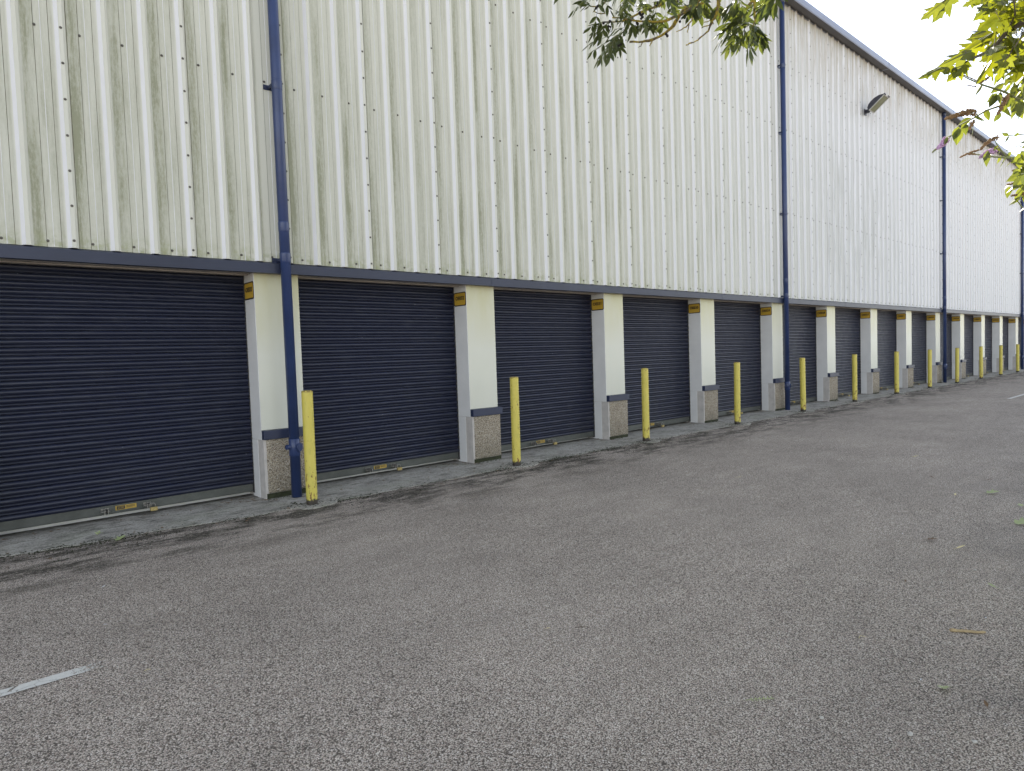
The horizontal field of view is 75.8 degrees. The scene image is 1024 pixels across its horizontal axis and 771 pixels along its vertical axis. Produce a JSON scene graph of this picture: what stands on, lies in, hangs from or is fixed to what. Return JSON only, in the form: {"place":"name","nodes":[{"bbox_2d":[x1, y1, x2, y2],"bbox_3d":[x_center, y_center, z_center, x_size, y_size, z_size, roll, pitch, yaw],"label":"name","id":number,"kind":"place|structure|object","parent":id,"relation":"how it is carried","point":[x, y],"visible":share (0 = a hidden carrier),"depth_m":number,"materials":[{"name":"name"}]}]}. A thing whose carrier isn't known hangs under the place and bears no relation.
{"place":"outdoors","nodes":[
{"label":"outdoors","id":0,"kind":"place"},
{"bbox_2d":[0,371,1023,770],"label":"road","id":1,"kind":"structure","parent":0,"point":[698,589],"depth_m":3.71,"materials":[{"name":"grey asphalt"}]},
{"bbox_2d":[0,375,1002,571],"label":"moss","id":2,"kind":"object","parent":1,"relation":"on","point":[506,467],"visible":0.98,"depth_m":6.93,"materials":[{"name":"green plant"}]},
{"bbox_2d":[0,0,1023,534],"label":"warehouse","id":3,"kind":"structure","parent":1,"relation":"on","point":[358,192],"depth_m":8.70,"materials":[{"name":"metal"}]},
{"bbox_2d":[0,263,254,531],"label":"roller door","id":4,"kind":"structure","parent":3,"relation":"in","point":[121,390],"depth_m":6.48,"materials":[{"name":"metal"}]},
{"bbox_2d":[244,281,253,299],"bbox_3d":[-2.868,-1.031,7.164,0.006,0.190,0.272,-4,4,-42],"label":"number sign","id":5,"kind":"object","parent":3,"relation":"attached to","point":[249,290],"visible":1,"depth_m":7.16,"materials":[{"name":"yellow plastic"}]},
{"bbox_2d":[298,279,459,480],"bbox_3d":[-1.648,-0.099,8.427,2.386,2.416,0.148,-4,4,-42],"label":"roller door","id":6,"kind":"structure","parent":3,"relation":"in","point":[379,364],"depth_m":8.42,"materials":[{"name":"metal"}]},
{"bbox_2d":[454,292,465,306],"bbox_3d":[-0.720,-1.192,9.076,0.006,0.190,0.272,-4,4,-42],"label":"number sign","id":7,"kind":"object","parent":3,"relation":"attached to","point":[459,298],"visible":1,"depth_m":9.07,"materials":[{"name":"yellow plastic"}]},
{"bbox_2d":[494,290,594,450],"bbox_3d":[0.500,-0.259,10.339,2.386,2.416,0.148,-4,4,-42],"label":"roller door","id":8,"kind":"structure","parent":3,"relation":"in","point":[543,340],"depth_m":10.41,"materials":[{"name":"metal"}]},
{"bbox_2d":[591,298,603,310],"bbox_3d":[1.427,-1.352,10.989,0.006,0.190,0.272,-4,4,-42],"label":"number sign","id":9,"kind":"object","parent":3,"relation":"attached to","point":[597,304],"visible":1,"depth_m":10.99,"materials":[{"name":"yellow plastic"}]},
{"bbox_2d":[623,297,690,430],"bbox_3d":[2.648,-0.420,12.251,2.386,2.416,0.148,-4,4,-42],"label":"roller door","id":10,"kind":"structure","parent":3,"relation":"in","point":[656,331],"depth_m":12.39,"materials":[{"name":"metal"}]},
{"bbox_2d":[688,303,699,313],"bbox_3d":[3.575,-1.513,12.901,0.006,0.190,0.272,-4,4,-42],"label":"number sign","id":11,"kind":"object","parent":3,"relation":"attached to","point":[694,308],"visible":1,"depth_m":12.90,"materials":[{"name":"yellow plastic"}]},
{"bbox_2d":[714,302,761,415],"bbox_3d":[4.795,-0.580,14.164,2.386,2.416,0.148,-4,4,-42],"label":"roller door","id":12,"kind":"structure","parent":3,"relation":"in","point":[737,325],"depth_m":14.33,"materials":[{"name":"metal"}]},
{"bbox_2d":[760,307,771,315],"bbox_3d":[5.723,-1.673,14.813,0.006,0.190,0.272,-4,4,-42],"label":"number sign","id":13,"kind":"object","parent":3,"relation":"attached to","point":[764,311],"visible":1,"depth_m":14.82,"materials":[{"name":"yellow plastic"}]},
{"bbox_2d":[782,305,816,404],"bbox_3d":[6.943,-0.741,16.076,2.386,2.416,0.148,-4,4,-42],"label":"roller door","id":14,"kind":"structure","parent":3,"relation":"in","point":[802,319],"depth_m":16.35,"materials":[{"name":"metal"}]},
{"bbox_2d":[816,309,826,316],"bbox_3d":[7.870,-1.833,16.725,0.006,0.190,0.272,-4,4,-42],"label":"number sign","id":15,"kind":"object","parent":3,"relation":"attached to","point":[821,313],"visible":1,"depth_m":16.72,"materials":[{"name":"yellow plastic"}]},
{"bbox_2d":[835,308,860,396],"bbox_3d":[9.090,-0.901,17.988,2.386,2.416,0.148,-4,4,-42],"label":"roller door","id":16,"kind":"structure","parent":3,"relation":"in","point":[847,321],"depth_m":18.20,"materials":[{"name":"metal"}]},
{"bbox_2d":[860,312,869,318],"bbox_3d":[10.018,-1.994,18.637,0.006,0.190,0.272,-4,4,-42],"label":"number sign","id":17,"kind":"object","parent":3,"relation":"attached to","point":[864,315],"visible":1,"depth_m":18.65,"materials":[{"name":"yellow plastic"}]},
{"bbox_2d":[864,93,889,115],"bbox_3d":[9.777,-7.532,17.636,0.356,0.402,0.570,-4,4,-42],"label":"floodlight","id":18,"kind":"object","parent":3,"relation":"attached to","point":[876,103],"visible":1,"depth_m":17.57,"materials":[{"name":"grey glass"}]},
{"bbox_2d":[877,310,896,389],"bbox_3d":[11.238,-1.061,19.900,2.386,2.416,0.148,-4,4,-42],"label":"roller door","id":19,"kind":"structure","parent":3,"relation":"in","point":[886,320],"depth_m":20.17,"materials":[{"name":"metal"}]},
{"bbox_2d":[896,313,905,319],"bbox_3d":[12.166,-2.154,20.549,0.006,0.190,0.272,-4,4,-42],"label":"number sign","id":20,"kind":"object","parent":3,"relation":"attached to","point":[902,316],"visible":1,"depth_m":20.54,"materials":[{"name":"yellow plastic"}]},
{"bbox_2d":[911,312,926,384],"bbox_3d":[13.386,-1.222,21.812,2.386,2.416,0.148,-4,4,-42],"label":"roller door","id":21,"kind":"structure","parent":3,"relation":"in","point":[918,320],"depth_m":22.17,"materials":[{"name":"metal"}]},
{"bbox_2d":[926,315,934,320],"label":"number sign","id":22,"kind":"object","parent":3,"relation":"attached to","point":[930,317],"visible":1,"depth_m":22.47,"materials":[{"name":"yellow plastic"}]},
{"bbox_2d":[940,314,951,379],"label":"roller door","id":23,"kind":"structure","parent":3,"relation":"in","point":[949,316],"depth_m":24.30,"materials":[{"name":"metal"}]},
{"bbox_2d":[952,316,959,321],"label":"number sign","id":24,"kind":"object","parent":3,"relation":"attached to","point":[955,318],"visible":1,"depth_m":24.38,"materials":[{"name":"yellow plastic"}]},
{"bbox_2d":[964,315,972,376],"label":"roller door","id":25,"kind":"structure","parent":3,"relation":"in","point":[968,319],"depth_m":26.06,"materials":[{"name":"metal"}]},
{"bbox_2d":[973,317,980,321],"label":"number sign","id":26,"kind":"object","parent":3,"relation":"attached to","point":[976,319],"visible":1,"depth_m":26.28,"materials":[{"name":"yellow plastic"}]},
{"bbox_2d":[985,316,991,372],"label":"roller door","id":27,"kind":"structure","parent":3,"relation":"in","point":[988,319],"depth_m":28.05,"materials":[{"name":"metal"}]},
{"bbox_2d":[992,318,999,322],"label":"number sign","id":28,"kind":"object","parent":3,"relation":"attached to","point":[995,320],"visible":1,"depth_m":28.20,"materials":[{"name":"yellow plastic"}]},
{"bbox_2d":[1003,317,1007,370],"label":"roller door","id":29,"kind":"structure","parent":3,"relation":"in","point":[1005,319],"depth_m":30.00,"materials":[{"name":"metal"}]},
{"bbox_2d":[1008,319,1015,322],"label":"number sign","id":30,"kind":"object","parent":3,"relation":"attached to","point":[1011,320],"visible":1,"depth_m":30.11,"materials":[{"name":"yellow plastic"}]},
{"bbox_2d":[1018,318,1020,367],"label":"roller door","id":31,"kind":"structure","parent":3,"relation":"in","point":[1019,319],"depth_m":31.83,"materials":[{"name":"metal"}]},
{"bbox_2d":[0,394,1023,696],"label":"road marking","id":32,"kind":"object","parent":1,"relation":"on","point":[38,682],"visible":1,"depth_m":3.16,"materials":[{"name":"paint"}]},
{"bbox_2d":[949,628,985,632],"bbox_3d":[2.310,1.242,3.335,0.160,0.023,0.028,-1,3,13],"label":"twig","id":33,"kind":"object","parent":1,"relation":"on","point":[961,630],"visible":1,"depth_m":3.33,"materials":[{"name":"beige wood"}]},
{"bbox_2d":[1012,517,1023,523],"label":"fallen leaf","id":34,"kind":"object","parent":1,"relation":"on","point":[1021,521],"visible":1,"depth_m":5.22,"materials":[{"name":"green plant"}]},
{"bbox_2d":[0,367,1023,556],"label":"pavement","id":35,"kind":"structure","parent":0,"point":[77,533],"depth_m":7.58,"materials":[{"name":"concrete"}]},
{"bbox_2d":[2,372,995,566],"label":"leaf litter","id":36,"kind":"object","parent":35,"relation":"on","point":[457,464],"visible":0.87,"depth_m":8.41,"materials":[{"name":"brown plant"}]},
{"bbox_2d":[510,377,520,465],"bbox_3d":[0.045,0.479,8.757,0.116,1.192,0.116,1,4,42],"label":"bollard","id":37,"kind":"object","parent":35,"relation":"on","point":[515,421],"visible":1,"depth_m":8.71,"materials":[{"name":"yellow metal"}]},
{"bbox_2d":[295,372,1019,509],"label":"pavement patches","id":38,"kind":"object","parent":35,"relation":"on","point":[325,501],"visible":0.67,"depth_m":8.70,"materials":[{"name":"concrete"}]},
{"bbox_2d":[301,390,317,504],"bbox_3d":[-2.103,0.647,6.830,0.116,1.192,0.116,-1,3,23],"label":"bollard","id":39,"kind":"object","parent":38,"relation":"on","point":[309,447],"visible":1,"depth_m":6.79,"materials":[{"name":"yellow metal"}]},
{"bbox_2d":[641,368,649,440],"bbox_3d":[2.163,0.314,10.655,0.116,1.192,0.116,-3,3,-31],"label":"bollard","id":40,"kind":"object","parent":38,"relation":"on","point":[645,405],"visible":1,"depth_m":10.61,"materials":[{"name":"yellow metal"}]},
{"bbox_2d":[734,362,740,423],"bbox_3d":[4.290,0.149,12.518,0.116,1.192,0.116,1,4,44],"label":"bollard","id":41,"kind":"object","parent":38,"relation":"on","point":[737,412],"visible":0.99,"depth_m":12.47,"materials":[{"name":"yellow metal"}]},
{"bbox_2d":[799,358,805,411],"bbox_3d":[6.378,-0.015,14.414,0.116,1.192,0.116,-2,3,3],"label":"bollard","id":42,"kind":"object","parent":38,"relation":"on","point":[802,387],"visible":0.99,"depth_m":14.37,"materials":[{"name":"yellow metal"}]},
{"bbox_2d":[852,354,857,401],"bbox_3d":[8.524,-0.183,16.349,0.116,1.192,0.116,-3,3,-15],"label":"bollard","id":43,"kind":"object","parent":38,"relation":"on","point":[854,378],"visible":0.98,"depth_m":16.31,"materials":[{"name":"yellow metal"}]},
{"bbox_2d":[894,351,898,393],"bbox_3d":[10.699,-0.352,18.281,0.116,1.192,0.116,-3,3,-14],"label":"bollard","id":44,"kind":"object","parent":38,"relation":"on","point":[896,372],"visible":0.97,"depth_m":18.24,"materials":[{"name":"yellow metal"}]},
{"bbox_2d":[928,349,931,387],"bbox_3d":[12.820,-0.510,20.170,0.116,1.192,0.116,-1,3,25],"label":"bollard","id":45,"kind":"object","parent":38,"relation":"on","point":[929,368],"visible":0.97,"depth_m":20.13,"materials":[{"name":"yellow metal"}]},
{"bbox_2d":[955,348,958,382],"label":"bollard","id":46,"kind":"object","parent":38,"relation":"on","point":[956,365],"visible":0.99,"depth_m":22.02,"materials":[{"name":"yellow metal"}]},
{"bbox_2d":[979,346,982,378],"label":"bollard","id":47,"kind":"object","parent":38,"relation":"on","point":[980,362],"visible":0.95,"depth_m":24.00,"materials":[{"name":"yellow metal"}]},
{"bbox_2d":[999,345,1002,374],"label":"bollard","id":48,"kind":"object","parent":38,"relation":"on","point":[1000,359],"visible":1,"depth_m":25.89,"materials":[{"name":"yellow metal"}]},
{"bbox_2d":[1016,344,1018,371],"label":"bollard","id":49,"kind":"object","parent":38,"relation":"on","point":[1017,357],"visible":1,"depth_m":27.78,"materials":[{"name":"yellow metal"}]},
{"bbox_2d":[554,0,787,69],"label":"ash tree","id":50,"kind":"object","parent":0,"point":[695,11],"visible":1,"depth_m":2.79,"materials":[{"name":"green plant"}]},
{"bbox_2d":[747,696,772,700],"bbox_3d":[1.043,1.321,2.770,0.123,0.003,0.026,-2,3,-5],"label":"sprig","id":51,"kind":"object","parent":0,"point":[761,698],"visible":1,"depth_m":2.77,"materials":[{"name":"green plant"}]},
{"bbox_2d":[806,0,1023,155],"label":"sky","id":52,"kind":"structure","parent":0,"point":[894,30],"materials":[{"name":"white"}]},
{"bbox_2d":[917,0,1023,84],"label":"maple tree","id":53,"kind":"object","parent":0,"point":[1001,54],"visible":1,"depth_m":1.88,"materials":[{"name":"green plant"}]},
{"bbox_2d":[932,70,1023,211],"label":"branch","id":54,"kind":"object","parent":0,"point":[1013,99],"visible":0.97,"depth_m":2.08,"materials":[{"name":"green plant"}]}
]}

